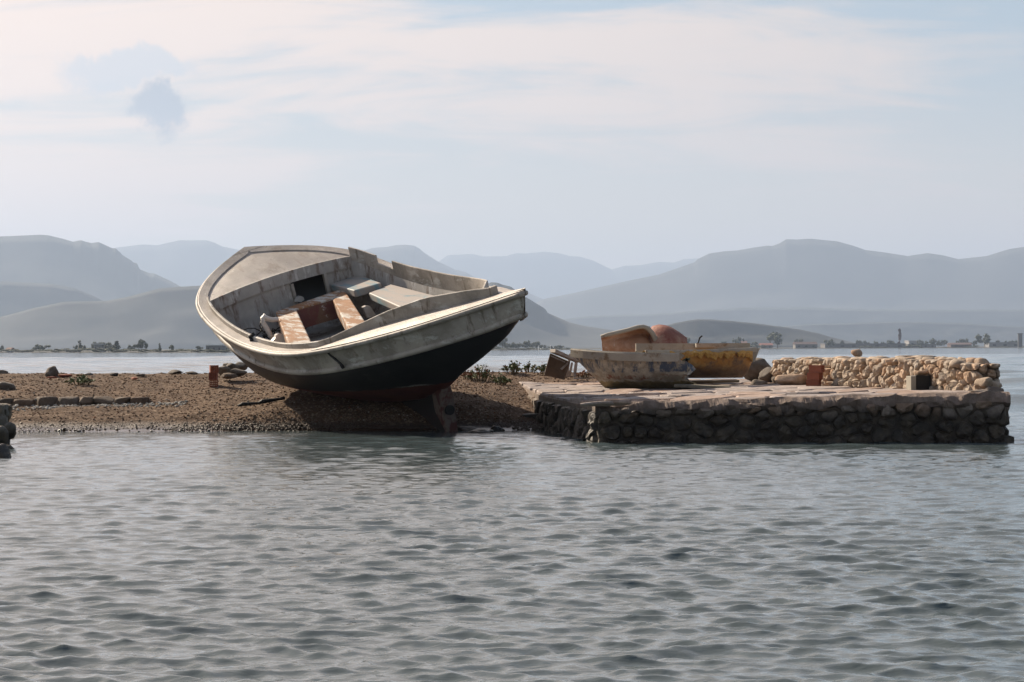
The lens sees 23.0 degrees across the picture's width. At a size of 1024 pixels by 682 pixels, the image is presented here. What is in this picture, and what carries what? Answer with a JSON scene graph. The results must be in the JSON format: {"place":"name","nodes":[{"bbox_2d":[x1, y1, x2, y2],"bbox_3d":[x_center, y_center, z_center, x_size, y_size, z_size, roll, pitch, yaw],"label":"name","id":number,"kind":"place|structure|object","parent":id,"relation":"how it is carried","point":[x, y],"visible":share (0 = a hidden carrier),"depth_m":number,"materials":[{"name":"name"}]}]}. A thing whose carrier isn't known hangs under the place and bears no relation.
{"place":"outdoors","nodes":[
{"label":"outdoors","id":0,"kind":"place"},
{"bbox_2d":[0,281,101,316],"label":"mountain","id":1,"kind":"structure","parent":0,"point":[15,297],"depth_m":3975.45,"materials":[{"name":"grey"}]},
{"bbox_2d":[0,235,180,300],"bbox_3d":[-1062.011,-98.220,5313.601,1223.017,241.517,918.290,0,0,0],"label":"mountain","id":2,"kind":"structure","parent":0,"point":[101,271],"depth_m":5135.14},
{"bbox_2d":[116,240,238,286],"bbox_3d":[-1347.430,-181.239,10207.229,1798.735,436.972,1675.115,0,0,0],"label":"mountain","id":3,"kind":"structure","parent":0,"point":[182,263],"depth_m":9915.19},
{"bbox_2d":[205,345,225,351],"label":"shed","id":4,"kind":"structure","parent":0,"point":[218,347],"depth_m":617.55,"materials":[{"name":"grey"}]},
{"bbox_2d":[0,371,596,431],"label":"gravel bank","id":5,"kind":"structure","parent":0,"point":[422,424],"depth_m":27.16,"materials":[{"name":"brown gravel"}]},
{"bbox_2d":[0,381,15,389],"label":"boulder","id":6,"kind":"object","parent":5,"relation":"on","point":[6,385],"visible":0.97,"depth_m":28.82,"materials":[{"name":"grey stone"}]},
{"bbox_2d":[45,366,58,376],"bbox_3d":[-5.700,0.382,31.185,0.158,0.150,0.203,0,0,33],"label":"boulder","id":7,"kind":"object","parent":5,"relation":"on","point":[51,371],"visible":0.85,"depth_m":31.12,"materials":[{"name":"grey stone"}]},
{"bbox_2d":[58,374,71,377],"bbox_3d":[-5.504,0.428,31.000,0.165,0.047,0.158,0,0,-44],"label":"brick","id":8,"kind":"object","parent":5,"relation":"on","point":[64,375],"visible":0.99,"depth_m":30.95,"materials":[{"name":"brick"}]},
{"bbox_2d":[0,396,149,405],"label":"stone kerb","id":9,"kind":"structure","parent":5,"relation":"on","point":[47,400],"depth_m":27.90,"materials":[{"name":"grey stone"}]},
{"bbox_2d":[64,374,95,384],"bbox_3d":[-5.080,0.454,29.586,0.326,0.147,0.335,0,0,-45],"label":"shore plant","id":10,"kind":"object","parent":5,"relation":"on","point":[82,379],"visible":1,"depth_m":29.58,"materials":[{"name":"green plant"}]},
{"bbox_2d":[12,398,187,410],"bbox_3d":[-4.993,0.703,27.765,2.820,0.138,0.522,0,0,0],"label":"white shingle","id":11,"kind":"object","parent":5,"relation":"on","point":[117,405],"visible":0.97,"depth_m":27.72,"materials":[{"name":"white gravel"}]},
{"bbox_2d":[168,370,182,373],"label":"boulder","id":12,"kind":"object","parent":5,"relation":"on","point":[174,372],"visible":1,"depth_m":31.25,"materials":[{"name":"grey stone"}]},
{"bbox_2d":[210,380,217,386],"bbox_3d":[-3.507,0.497,29.599,0.098,0.084,0.130,0,0,-6],"label":"hollow brick","id":13,"kind":"object","parent":5,"relation":"on","point":[213,382],"visible":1,"depth_m":29.54,"materials":[{"name":"red brick"}]},
{"bbox_2d":[209,372,217,379],"bbox_3d":[-3.513,0.412,29.599,0.098,0.084,0.130,0,0,-1],"label":"hollow brick","id":14,"kind":"object","parent":13,"relation":"on","point":[213,375],"visible":1,"depth_m":29.54,"materials":[{"name":"red brick"}]},
{"bbox_2d":[209,365,218,371],"bbox_3d":[-3.505,0.327,29.599,0.098,0.084,0.130,0,0,-12],"label":"hollow brick","id":15,"kind":"object","parent":14,"relation":"on","point":[213,368],"visible":1,"depth_m":29.54,"materials":[{"name":"red brick"}]},
{"bbox_2d":[218,366,230,374],"bbox_3d":[-3.468,0.367,30.304,0.187,0.138,0.218,0,0,-34],"label":"boulder","id":16,"kind":"object","parent":5,"relation":"on","point":[224,369],"visible":0.73,"depth_m":30.22,"materials":[{"name":"grey stone"}]},
{"bbox_2d":[226,363,239,369],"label":"boulder","id":17,"kind":"object","parent":16,"relation":"on","point":[231,366],"visible":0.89,"depth_m":30.37,"materials":[{"name":"grey stone"}]},
{"bbox_2d":[236,362,247,369],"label":"boulder","id":18,"kind":"object","parent":17,"relation":"on","point":[242,365],"visible":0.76,"depth_m":30.47,"materials":[{"name":"grey stone"}]},
{"bbox_2d":[221,373,236,378],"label":"boulder","id":19,"kind":"object","parent":5,"relation":"on","point":[228,375],"visible":1,"depth_m":30.03,"materials":[{"name":"grey stone"}]},
{"bbox_2d":[228,368,246,376],"bbox_3d":[-3.286,0.379,30.227,0.215,0.106,0.188,0,0,25],"label":"boulder","id":20,"kind":"object","parent":5,"relation":"on","point":[238,372],"visible":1,"depth_m":30.15,"materials":[{"name":"grey stone"}]},
{"bbox_2d":[238,396,284,406],"bbox_3d":[-2.695,0.650,27.055,0.509,0.110,0.051,0,0,-10],"label":"driftwood","id":21,"kind":"object","parent":5,"relation":"on","point":[262,401],"visible":1,"depth_m":27.04,"materials":[{"name":"grey wood"}]},
{"bbox_2d":[196,245,527,430],"bbox_3d":[-1.304,0.050,26.473,2.507,1.791,6.382,-19,15,-27],"label":"wooden boat","id":22,"kind":"object","parent":5,"relation":"on","point":[421,341],"visible":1,"depth_m":26.32,"materials":[{"name":"grey paint"}]},
{"bbox_2d":[243,321,280,338],"bbox_3d":[-2.727,-0.116,27.527,0.449,0.206,0.074,0,0,-32],"label":"cable bundle","id":23,"kind":"object","parent":22,"relation":"in","point":[264,335],"visible":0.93,"depth_m":27.53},
{"bbox_2d":[260,314,278,339],"bbox_3d":[-2.656,-0.154,27.498,0.213,0.289,0.079,0,0,-31],"label":"plastic pipe","id":24,"kind":"object","parent":22,"relation":"in","point":[263,317],"visible":0.96,"depth_m":27.47,"materials":[{"name":"white plastic"}]},
{"bbox_2d":[271,333,284,342],"bbox_3d":[-2.525,-0.034,27.244,0.174,0.110,0.059,0,0,-31],"label":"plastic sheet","id":25,"kind":"object","parent":22,"relation":"on","point":[278,337],"visible":0.85,"depth_m":27.22,"materials":[{"name":"white plastic"}]},
{"bbox_2d":[294,296,303,301],"bbox_3d":[-2.403,-0.476,28.436,0.098,0.076,0.067,0,0,-30],"label":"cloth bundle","id":26,"kind":"object","parent":22,"relation":"in","point":[299,298],"visible":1,"depth_m":28.41,"materials":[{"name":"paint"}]},
{"bbox_2d":[361,305,375,317],"bbox_3d":[-1.570,-0.321,27.538,0.157,0.137,0.063,0,0,-30],"label":"board offcut","id":27,"kind":"object","parent":22,"relation":"in","point":[368,311],"visible":0.95,"depth_m":27.51,"materials":[{"name":"white paint"}]},
{"bbox_2d":[457,426,476,430],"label":"boulder","id":28,"kind":"object","parent":5,"relation":"on","point":[464,428],"visible":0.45,"depth_m":25.88,"materials":[{"name":"grey stone"}]},
{"bbox_2d":[461,371,476,379],"bbox_3d":[-0.521,0.415,30.421,0.246,0.120,0.356,0,0,-24],"label":"shore plant","id":29,"kind":"object","parent":5,"relation":"on","point":[462,374],"visible":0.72,"depth_m":30.39,"materials":[{"name":"green plant"}]},
{"bbox_2d":[464,364,495,381],"bbox_3d":[-0.372,0.383,30.177,0.338,0.230,0.364,0,0,-36],"label":"shore plant","id":30,"kind":"object","parent":5,"relation":"on","point":[483,374],"visible":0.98,"depth_m":30.14,"materials":[{"name":"green plant"}]},
{"bbox_2d":[490,426,504,430],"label":"boulder","id":31,"kind":"object","parent":5,"relation":"on","point":[495,428],"visible":0.51,"depth_m":25.88,"materials":[{"name":"grey stone"}]},
{"bbox_2d":[491,373,511,384],"bbox_3d":[-0.125,0.452,29.588,0.254,0.162,0.389,0,0,0],"label":"shore plant","id":32,"kind":"object","parent":5,"relation":"on","point":[500,381],"visible":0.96,"depth_m":29.54,"materials":[{"name":"green plant"}]},
{"bbox_2d":[499,360,520,373],"bbox_3d":[-0.021,0.324,31.188,0.282,0.179,0.382,0,0,0],"label":"shore plant","id":33,"kind":"object","parent":5,"relation":"on","point":[512,367],"visible":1,"depth_m":31.16,"materials":[{"name":"green plant"}]},
{"bbox_2d":[518,361,537,371],"bbox_3d":[0.202,0.324,31.616,0.317,0.160,0.392,0,0,0],"label":"shore plant","id":34,"kind":"object","parent":5,"relation":"on","point":[526,367],"visible":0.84,"depth_m":31.55,"materials":[{"name":"green plant"}]},
{"bbox_2d":[522,413,538,418],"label":"block","id":35,"kind":"structure","parent":5,"relation":"on","point":[533,415],"depth_m":26.55,"materials":[{"name":"grey stone"}]},
{"bbox_2d":[533,364,546,374],"bbox_3d":[0.411,0.340,30.967,0.299,0.167,0.313,0,0,0],"label":"shore plant","id":36,"kind":"object","parent":5,"relation":"on","point":[542,368],"visible":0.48,"depth_m":30.96,"materials":[{"name":"green plant"}]},
{"bbox_2d":[544,349,578,379],"bbox_3d":[0.598,0.278,29.954,0.436,0.364,0.190,0,0,0],"label":"broken cabinet","id":37,"kind":"object","parent":5,"relation":"on","point":[556,366],"visible":0.85,"depth_m":30.00,"materials":[{"name":"brown wood"}]},
{"bbox_2d":[566,353,582,378],"bbox_3d":[0.746,0.301,30.079,0.202,0.304,0.160,0,0,0],"label":"wood frame","id":38,"kind":"object","parent":5,"relation":"on","point":[575,370],"visible":0.68,"depth_m":30.12,"materials":[{"name":"grey wood"}]},
{"bbox_2d":[576,370,590,377],"bbox_3d":[0.883,0.400,30.602,0.267,0.112,0.397,0,0,0],"label":"shore plant","id":39,"kind":"object","parent":5,"relation":"on","point":[582,374],"visible":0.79,"depth_m":30.55,"materials":[{"name":"green plant"}]},
{"bbox_2d":[519,379,1013,443],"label":"jetty","id":40,"kind":"object","parent":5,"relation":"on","point":[743,411],"visible":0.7,"depth_m":22.32,"materials":[{"name":"stone"}]},
{"bbox_2d":[570,349,695,388],"bbox_3d":[1.330,0.307,27.541,1.380,0.454,0.942,0,0,9],"label":"broken dinghy","id":41,"kind":"object","parent":40,"relation":"on","point":[612,369],"visible":0.97,"depth_m":27.23,"materials":[{"name":"beige paint"}]},
{"bbox_2d":[600,324,686,351],"bbox_3d":[1.539,0.142,29.465,1.028,0.671,0.676,0,0,0],"label":"orange hull","id":42,"kind":"object","parent":40,"relation":"on","point":[625,339],"visible":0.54,"depth_m":29.26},
{"bbox_2d":[635,335,759,377],"bbox_3d":[2.033,0.174,28.193,1.489,0.482,0.905,0,0,-4],"label":"yellow boat","id":43,"kind":"object","parent":40,"relation":"on","point":[720,360],"visible":0.72,"depth_m":28.07,"materials":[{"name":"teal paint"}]},
{"bbox_2d":[674,384,729,387],"bbox_3d":[2.045,0.490,27.116,0.600,0.031,0.300,2,1,4],"label":"plank","id":44,"kind":"object","parent":40,"relation":"on","point":[697,386],"visible":0.83,"depth_m":26.98,"materials":[{"name":"grey wood"}]},
{"bbox_2d":[690,379,738,383],"bbox_3d":[2.301,0.460,28.671,0.550,0.030,0.200,-1,2,-6],"label":"plank","id":45,"kind":"object","parent":40,"relation":"on","point":[718,381],"visible":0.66,"depth_m":28.58,"materials":[{"name":"wood"}]},
{"bbox_2d":[744,358,770,380],"bbox_3d":[2.840,0.333,29.390,0.350,0.281,0.259,0,0,43],"label":"boulder","id":46,"kind":"object","parent":40,"relation":"on","point":[757,366],"visible":0.53,"depth_m":29.29,"materials":[{"name":"grey stone"}]},
{"bbox_2d":[750,379,767,384],"bbox_3d":[2.787,0.488,28.305,0.200,0.117,0.127,0,0,-30],"label":"boulder","id":47,"kind":"object","parent":40,"relation":"on","point":[757,382],"visible":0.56,"depth_m":28.27,"materials":[{"name":"grey stone"}]},
{"bbox_2d":[758,367,772,382],"bbox_3d":[2.963,0.416,29.000,0.241,0.236,0.248,0,0,18],"label":"boulder","id":48,"kind":"object","parent":40,"relation":"on","point":[765,374],"visible":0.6,"depth_m":28.93,"materials":[{"name":"grey stone"}]},
{"bbox_2d":[774,374,806,384],"bbox_3d":[3.087,0.431,27.587,0.412,0.139,0.219,0,0,9],"label":"boulder","id":49,"kind":"object","parent":40,"relation":"on","point":[794,379],"visible":0.84,"depth_m":27.53,"materials":[{"name":"stone"}]},
{"bbox_2d":[806,380,820,385],"bbox_3d":[3.207,0.449,26.749,0.135,0.076,0.115,0,0,22],"label":"hollow brick","id":50,"kind":"object","parent":40,"relation":"on","point":[813,382],"visible":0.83,"depth_m":26.70,"materials":[{"name":"red brick"}]},
{"bbox_2d":[807,372,822,379],"bbox_3d":[3.220,0.372,26.749,0.135,0.076,0.115,0,0,30],"label":"hollow brick","id":51,"kind":"object","parent":50,"relation":"on","point":[814,375],"visible":1,"depth_m":26.71,"materials":[{"name":"red brick"}]},
{"bbox_2d":[809,365,824,371],"bbox_3d":[3.239,0.295,26.749,0.135,0.076,0.115,0,0,27],"label":"hollow brick","id":52,"kind":"object","parent":51,"relation":"on","point":[816,368],"visible":1,"depth_m":26.70,"materials":[{"name":"red brick"}]},
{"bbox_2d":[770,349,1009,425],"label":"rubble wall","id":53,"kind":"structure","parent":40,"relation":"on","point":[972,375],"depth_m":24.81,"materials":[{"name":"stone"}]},
{"bbox_2d":[906,375,930,389],"bbox_3d":[3.862,0.400,23.909,0.198,0.144,0.165,0,0,-8],"label":"black box","id":54,"kind":"object","parent":40,"relation":"on","point":[917,382],"visible":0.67,"depth_m":23.84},
{"bbox_2d":[913,370,928,375],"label":"rock","id":55,"kind":"object","parent":54,"relation":"on","point":[922,372],"visible":1,"depth_m":23.89,"materials":[{"name":"stone"}]},
{"bbox_2d":[0,282,614,349],"bbox_3d":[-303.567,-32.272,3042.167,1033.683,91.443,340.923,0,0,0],"label":"mountain","id":56,"kind":"structure","parent":0,"point":[165,318],"depth_m":2941.51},
{"bbox_2d":[364,245,542,302],"bbox_3d":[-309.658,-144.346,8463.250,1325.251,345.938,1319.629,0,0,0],"label":"mountain","id":57,"kind":"structure","parent":0,"point":[411,255],"depth_m":8263.69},
{"bbox_2d":[0,348,1023,681],"bbox_3d":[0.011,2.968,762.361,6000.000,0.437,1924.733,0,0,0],"label":"sea","id":58,"kind":"structure","parent":0,"point":[348,556],"depth_m":10.34,"materials":[{"name":"grey liquid"}]},
{"bbox_2d":[0,443,10,457],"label":"boulder","id":59,"kind":"object","parent":58,"relation":"in","point":[5,451],"visible":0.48,"depth_m":19.82,"materials":[{"name":"grey stone"}]},
{"bbox_2d":[0,403,15,448],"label":"quay corner","id":60,"kind":"object","parent":58,"relation":"in","point":[7,430],"visible":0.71,"depth_m":22.14,"materials":[{"name":"grey stone"}]},
{"bbox_2d":[167,402,540,430],"bbox_3d":[-1.643,0.760,26.549,3.911,0.379,0.968,0,0,0],"label":"shingle","id":61,"kind":"object","parent":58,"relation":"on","point":[398,418],"visible":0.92,"depth_m":26.21,"materials":[{"name":"gravel"}]},
{"bbox_2d":[468,428,492,432],"bbox_3d":[-0.334,0.915,25.393,0.277,0.064,0.201,0,0,40],"label":"boulder","id":62,"kind":"object","parent":58,"relation":"on","point":[483,430],"visible":0.64,"depth_m":25.33,"materials":[{"name":"grey stone"}]},
{"bbox_2d":[0,346,1023,352],"bbox_3d":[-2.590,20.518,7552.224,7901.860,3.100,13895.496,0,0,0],"label":"shore","id":63,"kind":"structure","parent":0,"point":[91,351],"depth_m":808.62,"materials":[{"name":"grey soil"}]},
{"bbox_2d":[0,349,20,351],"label":"bush","id":64,"kind":"object","parent":63,"relation":"on","point":[14,350],"visible":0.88,"depth_m":755.34,"materials":[{"name":"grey plant"}]},
{"bbox_2d":[17,349,33,351],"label":"bush","id":65,"kind":"object","parent":63,"relation":"on","point":[31,350],"visible":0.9,"depth_m":742.12,"materials":[{"name":"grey plant"}]},
{"bbox_2d":[32,344,50,349],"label":"tree","id":66,"kind":"object","parent":63,"relation":"on","point":[41,347],"visible":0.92,"depth_m":736.60,"materials":[{"name":"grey plant"}]},
{"bbox_2d":[34,349,59,351],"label":"bush","id":67,"kind":"object","parent":63,"relation":"on","point":[47,350],"visible":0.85,"depth_m":725.33,"materials":[{"name":"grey plant"}]},
{"bbox_2d":[52,348,70,351],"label":"bush","id":68,"kind":"object","parent":63,"relation":"on","point":[57,349],"visible":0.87,"depth_m":717.44,"materials":[{"name":"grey plant"}]},
{"bbox_2d":[67,348,82,351],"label":"bush","id":69,"kind":"object","parent":63,"relation":"on","point":[73,350],"visible":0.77,"depth_m":707.49,"materials":[{"name":"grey plant"}]},
{"bbox_2d":[78,340,82,351],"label":"cypress tree","id":70,"kind":"object","parent":63,"relation":"on","point":[80,345],"visible":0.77,"depth_m":716.76,"materials":[{"name":"grey plant"}]},
{"bbox_2d":[76,348,99,351],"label":"bush","id":71,"kind":"object","parent":63,"relation":"on","point":[88,349],"visible":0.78,"depth_m":694.63,"materials":[{"name":"grey plant"}]},
{"bbox_2d":[93,344,105,351],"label":"shed","id":72,"kind":"structure","parent":63,"relation":"on","point":[99,346],"depth_m":706.32,"materials":[{"name":"grey"}]},
{"bbox_2d":[92,347,114,351],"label":"bush","id":73,"kind":"object","parent":63,"relation":"on","point":[106,349],"visible":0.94,"depth_m":685.30,"materials":[{"name":"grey plant"}]},
{"bbox_2d":[113,341,120,349],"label":"tree","id":74,"kind":"object","parent":63,"relation":"on","point":[116,346],"visible":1,"depth_m":679.48,"materials":[{"name":"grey plant"}]},
{"bbox_2d":[123,349,147,351],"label":"bush","id":75,"kind":"object","parent":63,"relation":"on","point":[138,350],"visible":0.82,"depth_m":661.55,"materials":[{"name":"grey plant"}]},
{"bbox_2d":[133,339,147,348],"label":"tree","id":76,"kind":"object","parent":63,"relation":"on","point":[141,343],"visible":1,"depth_m":662.29,"materials":[{"name":"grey plant"}]},
{"bbox_2d":[141,349,159,351],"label":"bush","id":77,"kind":"object","parent":63,"relation":"on","point":[155,350],"visible":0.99,"depth_m":652.58,"materials":[{"name":"grey plant"}]},
{"bbox_2d":[172,349,200,351],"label":"bush","id":78,"kind":"object","parent":63,"relation":"on","point":[191,350],"visible":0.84,"depth_m":625.23,"materials":[{"name":"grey plant"}]},
{"bbox_2d":[195,349,214,351],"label":"bush","id":79,"kind":"object","parent":63,"relation":"on","point":[210,350],"visible":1,"depth_m":615.12,"materials":[{"name":"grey plant"}]},
{"bbox_2d":[214,349,230,351],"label":"bush","id":80,"kind":"object","parent":63,"relation":"on","point":[227,350],"visible":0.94,"depth_m":612.38,"materials":[{"name":"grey plant"}]},
{"bbox_2d":[498,338,507,349],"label":"tree","id":81,"kind":"object","parent":63,"relation":"on","point":[502,342],"visible":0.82,"depth_m":1001.29,"materials":[{"name":"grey plant"}]},
{"bbox_2d":[513,343,522,347],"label":"tree","id":82,"kind":"object","parent":63,"relation":"on","point":[517,345],"visible":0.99,"depth_m":1019.58,"materials":[{"name":"grey plant"}]},
{"bbox_2d":[513,347,534,349],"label":"bush","id":83,"kind":"object","parent":63,"relation":"on","point":[528,348],"visible":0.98,"depth_m":1010.08,"materials":[{"name":"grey plant"}]},
{"bbox_2d":[519,341,529,347],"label":"tree","id":84,"kind":"object","parent":63,"relation":"on","point":[525,344],"visible":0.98,"depth_m":1027.71,"materials":[{"name":"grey plant"}]},
{"bbox_2d":[732,336,744,342],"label":"tree","id":85,"kind":"object","parent":63,"relation":"on","point":[738,340],"visible":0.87,"depth_m":1302.90,"materials":[{"name":"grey plant"}]},
{"bbox_2d":[759,343,772,347],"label":"house","id":86,"kind":"structure","parent":63,"relation":"on","point":[769,345],"depth_m":1320.23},
{"bbox_2d":[766,332,782,347],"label":"tree","id":87,"kind":"object","parent":63,"relation":"on","point":[776,338],"visible":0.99,"depth_m":1293.72,"materials":[{"name":"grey plant"}]},
{"bbox_2d":[793,342,816,347],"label":"barn","id":88,"kind":"structure","parent":63,"relation":"on","point":[804,344],"depth_m":1305.62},
{"bbox_2d":[824,339,835,347],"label":"tree","id":89,"kind":"object","parent":63,"relation":"on","point":[830,342],"visible":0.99,"depth_m":1353.46,"materials":[{"name":"grey plant"}]},
{"bbox_2d":[821,343,905,347],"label":"warehouse","id":90,"kind":"structure","parent":63,"relation":"on","point":[875,345],"depth_m":1367.96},
{"bbox_2d":[897,329,901,342],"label":"cypress tree","id":91,"kind":"object","parent":63,"relation":"on","point":[899,335],"visible":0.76,"depth_m":1391.32,"materials":[{"name":"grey plant"}]},
{"bbox_2d":[905,340,922,343],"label":"warehouse","id":92,"kind":"structure","parent":63,"relation":"on","point":[911,342],"depth_m":1760.55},
{"bbox_2d":[906,344,935,347],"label":"warehouse","id":93,"kind":"structure","parent":63,"relation":"on","point":[928,345],"depth_m":1389.12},
{"bbox_2d":[929,338,936,343],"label":"tree","id":94,"kind":"object","parent":63,"relation":"on","point":[932,340],"visible":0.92,"depth_m":1569.60,"materials":[{"name":"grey plant"}]},
{"bbox_2d":[940,340,947,345],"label":"tree","id":95,"kind":"object","parent":63,"relation":"on","point":[943,342],"visible":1,"depth_m":1574.74,"materials":[{"name":"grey plant"}]},
{"bbox_2d":[947,343,971,347],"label":"barn","id":96,"kind":"structure","parent":63,"relation":"on","point":[960,345],"depth_m":1405.61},
{"bbox_2d":[974,333,989,347],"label":"tree","id":97,"kind":"object","parent":63,"relation":"on","point":[986,339],"visible":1,"depth_m":1401.36,"materials":[{"name":"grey plant"}]},
{"bbox_2d":[984,342,1017,346],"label":"shed","id":98,"kind":"structure","parent":63,"relation":"on","point":[1003,344],"depth_m":1449.61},
{"bbox_2d":[1017,333,1022,346],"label":"water tower","id":99,"kind":"structure","parent":63,"relation":"on","point":[1019,339],"depth_m":1437.05,"materials":[{"name":"concrete"}]},
{"bbox_2d":[0,0,1023,268],"label":"sky","id":100,"kind":"structure","parent":0,"point":[613,134],"materials":[{"name":"white"}]},
{"bbox_2d":[438,252,698,298],"bbox_3d":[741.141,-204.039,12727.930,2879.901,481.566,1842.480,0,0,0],"label":"mountain","id":101,"kind":"structure","parent":0,"point":[544,275],"depth_m":12412.53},
{"bbox_2d":[667,319,852,346],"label":"mountain","id":102,"kind":"structure","parent":0,"point":[713,331],"depth_m":2288.61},
{"bbox_2d":[536,239,1023,318],"bbox_3d":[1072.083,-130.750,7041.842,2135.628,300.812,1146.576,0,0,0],"label":"mountain","id":103,"kind":"structure","parent":0,"point":[811,273],"depth_m":6781.20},
{"bbox_2d":[563,307,1023,330],"bbox_3d":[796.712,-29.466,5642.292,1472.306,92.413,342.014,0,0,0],"label":"mountain","id":104,"kind":"structure","parent":0,"point":[783,317],"depth_m":5578.39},
{"bbox_2d":[784,322,1023,345],"bbox_3d":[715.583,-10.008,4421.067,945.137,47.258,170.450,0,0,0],"label":"mountain","id":105,"kind":"structure","parent":0,"point":[879,332],"depth_m":4380.53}
]}

